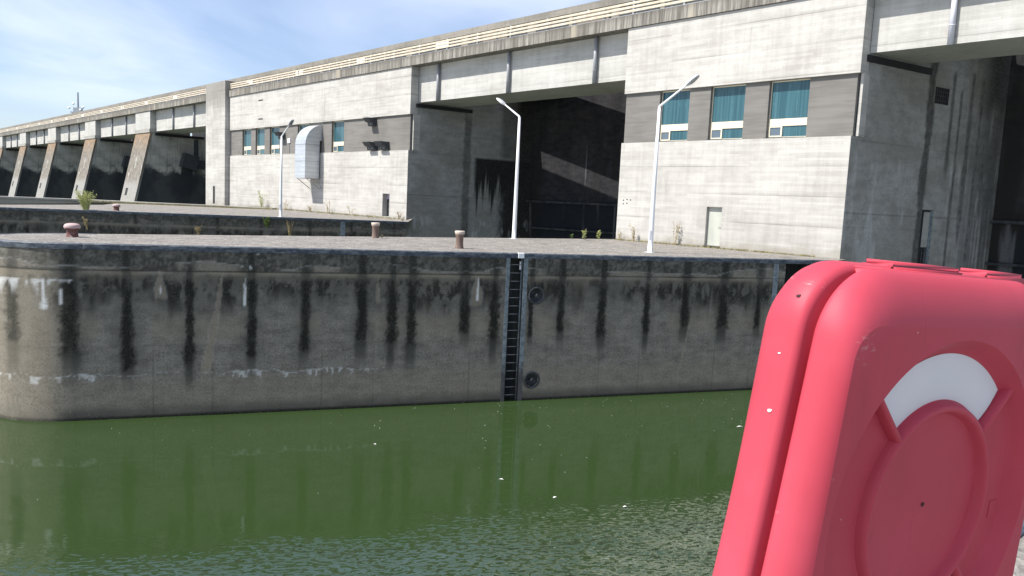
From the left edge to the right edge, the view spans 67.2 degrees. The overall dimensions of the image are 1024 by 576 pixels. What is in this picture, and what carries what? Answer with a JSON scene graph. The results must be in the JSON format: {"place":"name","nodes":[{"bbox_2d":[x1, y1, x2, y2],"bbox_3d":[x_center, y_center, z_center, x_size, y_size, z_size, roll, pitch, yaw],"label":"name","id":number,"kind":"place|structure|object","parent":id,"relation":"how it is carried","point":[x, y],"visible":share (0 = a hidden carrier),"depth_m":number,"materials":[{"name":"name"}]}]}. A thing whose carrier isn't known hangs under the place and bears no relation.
{"place":"outdoors","nodes":[
{"label":"outdoors","id":0,"kind":"place"},
{"bbox_2d":[0,203,411,221],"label":"pavement","id":1,"kind":"structure","parent":0,"point":[189,210],"depth_m":60.00,"materials":[{"name":"grey concrete"}]},
{"bbox_2d":[74,190,95,209],"bbox_3d":[-28.691,-5.950,51.864,1.448,1.401,1.483,-1,7,-30],"label":"bush","id":2,"kind":"object","parent":1,"relation":"on","point":[85,203],"visible":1,"depth_m":51.69,"materials":[{"name":"green plant"}]},
{"bbox_2d":[112,204,119,210],"bbox_3d":[-27.221,-5.549,53.053,0.510,0.470,0.510,3,6,0],"label":"bollard","id":3,"kind":"object","parent":1,"relation":"on","point":[116,207],"visible":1,"depth_m":52.90,"materials":[{"name":"pink metal"}]},
{"bbox_2d":[258,191,264,206],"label":"weed","id":4,"kind":"object","parent":1,"relation":"on","point":[260,199],"visible":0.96,"depth_m":76.81,"materials":[{"name":"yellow plant"}]},
{"bbox_2d":[279,119,293,216],"bbox_3d":[-16.211,-8.547,55.300,1.475,6.946,0.380,7,8,37],"label":"street lamp","id":5,"kind":"object","parent":1,"relation":"on","point":[291,121],"visible":0.99,"depth_m":55.58,"materials":[{"name":"white metal"}]},
{"bbox_2d":[92,200,814,256],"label":"grass","id":6,"kind":"structure","parent":1,"relation":"on","point":[250,207],"depth_m":64.66,"materials":[{"name":"green plant"}]},
{"bbox_2d":[0,0,599,135],"label":"sky","id":7,"kind":"structure","parent":0,"point":[108,52],"materials":[{"name":"blue"}]},
{"bbox_2d":[0,390,751,575],"bbox_3d":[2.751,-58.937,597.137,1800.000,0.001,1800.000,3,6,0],"label":"water","id":8,"kind":"structure","parent":0,"point":[418,490],"depth_m":19.35,"materials":[{"name":"green liquid"}]},
{"bbox_2d":[0,136,18,195],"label":"weir pier","id":9,"kind":"structure","parent":8,"relation":"in","point":[8,158],"depth_m":182.01,"materials":[{"name":"concrete"}]},
{"bbox_2d":[8,132,47,196],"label":"weir pier","id":10,"kind":"structure","parent":8,"relation":"in","point":[27,171],"depth_m":162.58,"materials":[{"name":"concrete"}]},
{"bbox_2d":[36,127,83,198],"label":"weir pier","id":11,"kind":"structure","parent":8,"relation":"in","point":[58,176],"depth_m":143.23,"materials":[{"name":"concrete"}]},
{"bbox_2d":[71,120,133,200],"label":"weir pier","id":12,"kind":"structure","parent":8,"relation":"in","point":[102,169],"depth_m":124.02,"materials":[{"name":"concrete"}]},
{"bbox_2d":[0,196,275,209],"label":"divider wall","id":13,"kind":"structure","parent":8,"relation":"in","point":[19,200],"depth_m":73.50,"materials":[{"name":"concrete"}]},
{"bbox_2d":[120,111,205,204],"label":"weir pier","id":14,"kind":"structure","parent":8,"relation":"in","point":[165,167],"depth_m":105.01,"materials":[{"name":"concrete"}]},
{"bbox_2d":[192,132,205,136],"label":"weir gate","id":15,"kind":"structure","parent":14,"relation":"attached to","point":[200,134],"depth_m":129.30,"materials":[{"name":"metal"}]},
{"bbox_2d":[0,0,1023,148],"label":"road bridge","id":16,"kind":"structure","parent":14,"relation":"on","point":[584,59],"depth_m":47.88,"materials":[{"name":"grey concrete"}]},
{"bbox_2d":[0,207,406,236],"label":"quay wall","id":17,"kind":"structure","parent":8,"relation":"in","point":[26,220],"depth_m":53.31,"materials":[{"name":"concrete"}]},
{"bbox_2d":[82,216,87,229],"bbox_3d":[-28.377,-4.321,51.327,0.382,0.912,0.532,3,6,0],"label":"weed","id":18,"kind":"object","parent":17,"relation":"attached to","point":[85,220],"visible":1,"depth_m":51.34,"materials":[{"name":"plant"}]},
{"bbox_2d":[262,217,270,226],"bbox_3d":[-17.535,-4.720,55.069,0.581,0.782,0.526,3,6,0],"label":"weed","id":19,"kind":"object","parent":17,"relation":"attached to","point":[267,220],"visible":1,"depth_m":55.05,"materials":[{"name":"green plant"}]},
{"bbox_2d":[286,217,293,235],"bbox_3d":[-16.067,-4.435,55.767,0.641,1.494,0.342,-2,8,-37],"label":"weed","id":20,"kind":"object","parent":17,"relation":"attached to","point":[289,228],"visible":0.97,"depth_m":55.78,"materials":[{"name":"plant"}]},
{"bbox_2d":[206,80,254,205],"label":"concrete pillar","id":21,"kind":"structure","parent":8,"relation":"in","point":[218,143],"depth_m":84.61,"materials":[{"name":"grey concrete"}]},
{"bbox_2d":[213,186,214,203],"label":"doorway","id":22,"kind":"structure","parent":21,"relation":"in","point":[213,186],"depth_m":86.06,"materials":[{"name":"black"}]},
{"bbox_2d":[229,66,533,237],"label":"powerhouse","id":23,"kind":"structure","parent":8,"relation":"in","point":[434,170],"depth_m":63.16,"materials":[{"name":"concrete"}]},
{"bbox_2d":[244,129,250,154],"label":"window","id":24,"kind":"structure","parent":23,"relation":"in","point":[247,133],"depth_m":80.89,"materials":[{"name":"blue glass"}]},
{"bbox_2d":[257,128,264,154],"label":"window","id":25,"kind":"structure","parent":23,"relation":"in","point":[261,131],"depth_m":78.53,"materials":[{"name":"blue glass"}]},
{"bbox_2d":[268,127,279,154],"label":"window","id":26,"kind":"structure","parent":23,"relation":"in","point":[274,139],"depth_m":76.15,"materials":[{"name":"blue glass"}]},
{"bbox_2d":[274,132,284,138],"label":"wall floodlight","id":27,"kind":"object","parent":23,"relation":"attached to","point":[278,134],"depth_m":73.86,"materials":[{"name":"black metal"}]},
{"bbox_2d":[300,124,308,130],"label":"window","id":28,"kind":"structure","parent":23,"relation":"in","point":[304,125],"depth_m":71.67,"materials":[{"name":"blue"}]},
{"bbox_2d":[295,125,321,188],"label":"ventilation duct","id":29,"kind":"object","parent":23,"relation":"attached to","point":[307,145],"visible":1,"depth_m":68.39,"materials":[{"name":"grey metal"}]},
{"bbox_2d":[330,121,343,152],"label":"window","id":30,"kind":"structure","parent":23,"relation":"in","point":[338,139],"depth_m":66.99,"materials":[{"name":"blue glass"}]},
{"bbox_2d":[0,0,703,132],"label":"crane runway wall","id":31,"kind":"structure","parent":23,"relation":"on","point":[540,16],"depth_m":69.03,"materials":[{"name":"concrete"}]},
{"bbox_2d":[68,92,83,112],"bbox_3d":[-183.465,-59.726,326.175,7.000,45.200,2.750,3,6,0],"label":"antenna mast","id":32,"kind":"object","parent":31,"relation":"on","point":[77,109],"visible":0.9,"depth_m":323.55,"materials":[{"name":"silver metal"}]},
{"bbox_2d":[363,117,376,126],"bbox_3d":[-11.449,-13.361,62.023,0.840,0.620,0.750,-3,9,-42],"label":"wall floodlight","id":33,"kind":"object","parent":23,"relation":"attached to","point":[371,122],"depth_m":61.88,"materials":[{"name":"metal"}]},
{"bbox_2d":[362,142,377,149],"bbox_3d":[-11.471,-11.444,62.162,0.840,0.620,1.000,-3,9,-42],"label":"wall floodlight","id":34,"kind":"object","parent":23,"relation":"attached to","point":[370,145],"depth_m":61.96,"materials":[{"name":"metal"}]},
{"bbox_2d":[373,141,388,149],"bbox_3d":[-10.333,-11.251,60.914,0.840,0.620,1.000,-3,9,-42],"label":"wall floodlight","id":35,"kind":"object","parent":23,"relation":"attached to","point":[382,145],"depth_m":60.70,"materials":[{"name":"black metal"}]},
{"bbox_2d":[387,199,388,215],"bbox_3d":[-9.705,-6.408,61.687,0.060,1.350,0.980,-3,9,-42],"label":"door","id":36,"kind":"structure","parent":23,"relation":"in","point":[387,199],"depth_m":61.92,"materials":[{"name":"metal"}]},
{"bbox_2d":[525,92,626,238],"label":"intake gate","id":37,"kind":"structure","parent":23,"relation":"attached to","point":[578,141],"depth_m":62.00,"materials":[{"name":"metal"}]},
{"bbox_2d":[0,233,829,421],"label":"quay wall","id":38,"kind":"structure","parent":8,"relation":"in","point":[97,331],"depth_m":26.41,"materials":[{"name":"concrete"}]},
{"bbox_2d":[505,259,522,399],"bbox_3d":[0.008,1.856,28.576,0.510,5.900,0.060,0,7,-20],"label":"ladder","id":39,"kind":"object","parent":38,"relation":"attached to","point":[519,297],"visible":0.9,"depth_m":28.56,"materials":[{"name":"metal"}]},
{"bbox_2d":[616,0,1011,270],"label":"powerhouse","id":40,"kind":"structure","parent":8,"relation":"in","point":[816,128],"depth_m":37.22,"materials":[{"name":"concrete"}]},
{"bbox_2d":[655,89,689,141],"bbox_3d":[8.604,-9.113,40.895,0.400,2.686,1.956,-3,9,-42],"label":"window","id":41,"kind":"structure","parent":40,"relation":"in","point":[674,113],"depth_m":40.97,"materials":[{"name":"teal glass"}]},
{"bbox_2d":[706,207,721,245],"bbox_3d":[10.353,-3.134,39.279,0.050,1.940,0.880,-3,9,-42],"label":"door","id":42,"kind":"structure","parent":40,"relation":"in","point":[715,213],"depth_m":39.30,"materials":[{"name":"metal"}]},
{"bbox_2d":[710,84,745,139],"bbox_3d":[10.747,-8.751,38.542,0.400,2.686,2.016,-3,9,-42],"label":"window","id":43,"kind":"structure","parent":40,"relation":"in","point":[728,102],"depth_m":38.62,"materials":[{"name":"teal glass"}]},
{"bbox_2d":[763,78,810,138],"bbox_3d":[12.939,-8.382,36.142,0.400,2.686,2.066,-3,9,-42],"label":"window","id":44,"kind":"structure","parent":40,"relation":"in","point":[789,102],"depth_m":36.20,"materials":[{"name":"teal glass"}]},
{"bbox_2d":[917,210,933,263],"bbox_3d":[20.080,-1.985,37.567,0.946,3.600,0.247,-3,9,-42],"label":"doorway","id":45,"kind":"structure","parent":40,"relation":"in","point":[927,215],"depth_m":37.49,"materials":[{"name":"black metal"}]},
{"bbox_2d":[985,54,1023,278],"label":"intake gate","id":46,"kind":"structure","parent":40,"relation":"attached to","point":[1006,252],"depth_m":39.84,"materials":[{"name":"metal"}]},
{"bbox_2d":[1020,520,1023,537],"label":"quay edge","id":47,"kind":"object","parent":8,"relation":"in","point":[1022,532],"depth_m":4.65,"materials":[{"name":"concrete"}]},
{"bbox_2d":[0,233,844,260],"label":"pavement","id":48,"kind":"structure","parent":0,"point":[571,246],"depth_m":30.80,"materials":[{"name":"grey concrete"}]},
{"bbox_2d":[63,223,80,236],"bbox_3d":[-14.785,-1.948,25.920,0.510,0.470,0.510,3,6,0],"label":"bollard","id":49,"kind":"object","parent":48,"relation":"on","point":[72,229],"visible":1,"depth_m":25.77,"materials":[{"name":"pink metal"}]},
{"bbox_2d":[371,222,379,237],"bbox_3d":[-6.028,-2.549,34.058,0.390,0.675,0.390,3,6,0],"label":"bollard","id":50,"kind":"object","parent":48,"relation":"on","point":[375,229],"visible":0.99,"depth_m":33.94,"materials":[{"name":"metal"}]},
{"bbox_2d":[455,231,464,248],"bbox_3d":[-1.996,-1.841,29.387,0.390,0.675,0.390,3,6,0],"label":"bollard","id":51,"kind":"object","parent":48,"relation":"on","point":[459,239],"visible":1,"depth_m":29.26,"materials":[{"name":"metal"}]},
{"bbox_2d":[496,98,520,238],"bbox_3d":[-0.254,-6.083,39.174,1.693,7.096,0.380,8,8,38],"label":"street lamp","id":52,"kind":"object","parent":48,"relation":"on","point":[502,102],"visible":0.98,"depth_m":38.82,"materials":[{"name":"grey metal"}]},
{"bbox_2d":[581,230,586,237],"bbox_3d":[3.899,-2.931,41.823,0.346,0.640,0.280,3,6,0],"label":"weed","id":53,"kind":"object","parent":48,"relation":"on","point":[584,233],"visible":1,"depth_m":41.81,"materials":[{"name":"green plant"}]},
{"bbox_2d":[629,222,635,241],"bbox_3d":[6.625,-3.085,42.489,0.498,1.052,0.270,3,6,0],"label":"weed","id":54,"kind":"object","parent":48,"relation":"on","point":[633,233],"visible":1,"depth_m":42.52,"materials":[{"name":"beige plant"}]},
{"bbox_2d":[646,74,699,252],"bbox_3d":[6.587,-5.028,31.797,1.844,7.266,0.380,7,8,37],"label":"street lamp","id":55,"kind":"object","parent":48,"relation":"on","point":[693,79],"visible":1,"depth_m":32.20,"materials":[{"name":"grey metal"}]},
{"bbox_2d":[673,221,680,244],"bbox_3d":[8.668,-2.909,40.615,0.432,1.305,0.427,7,8,33],"label":"weed","id":56,"kind":"object","parent":48,"relation":"on","point":[676,231],"visible":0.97,"depth_m":40.55,"materials":[{"name":"beige plant"}]},
{"bbox_2d":[1013,536,1023,575],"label":"pavement","id":57,"kind":"structure","parent":0,"point":[1019,567],"depth_m":4.27,"materials":[{"name":"grey concrete"}]},
{"bbox_3d":[0.649,0.943,1.758,0.180,1.500,0.180,3,6,0],"label":"housing post","id":58,"kind":"object","parent":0,"visible":0},
{"bbox_2d":[712,258,1023,575],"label":"lifebuoy housing","id":59,"kind":"object","parent":58,"relation":"attached to","point":[883,434],"visible":1,"depth_m":1.38,"materials":[{"name":"red plastic"}]}
]}

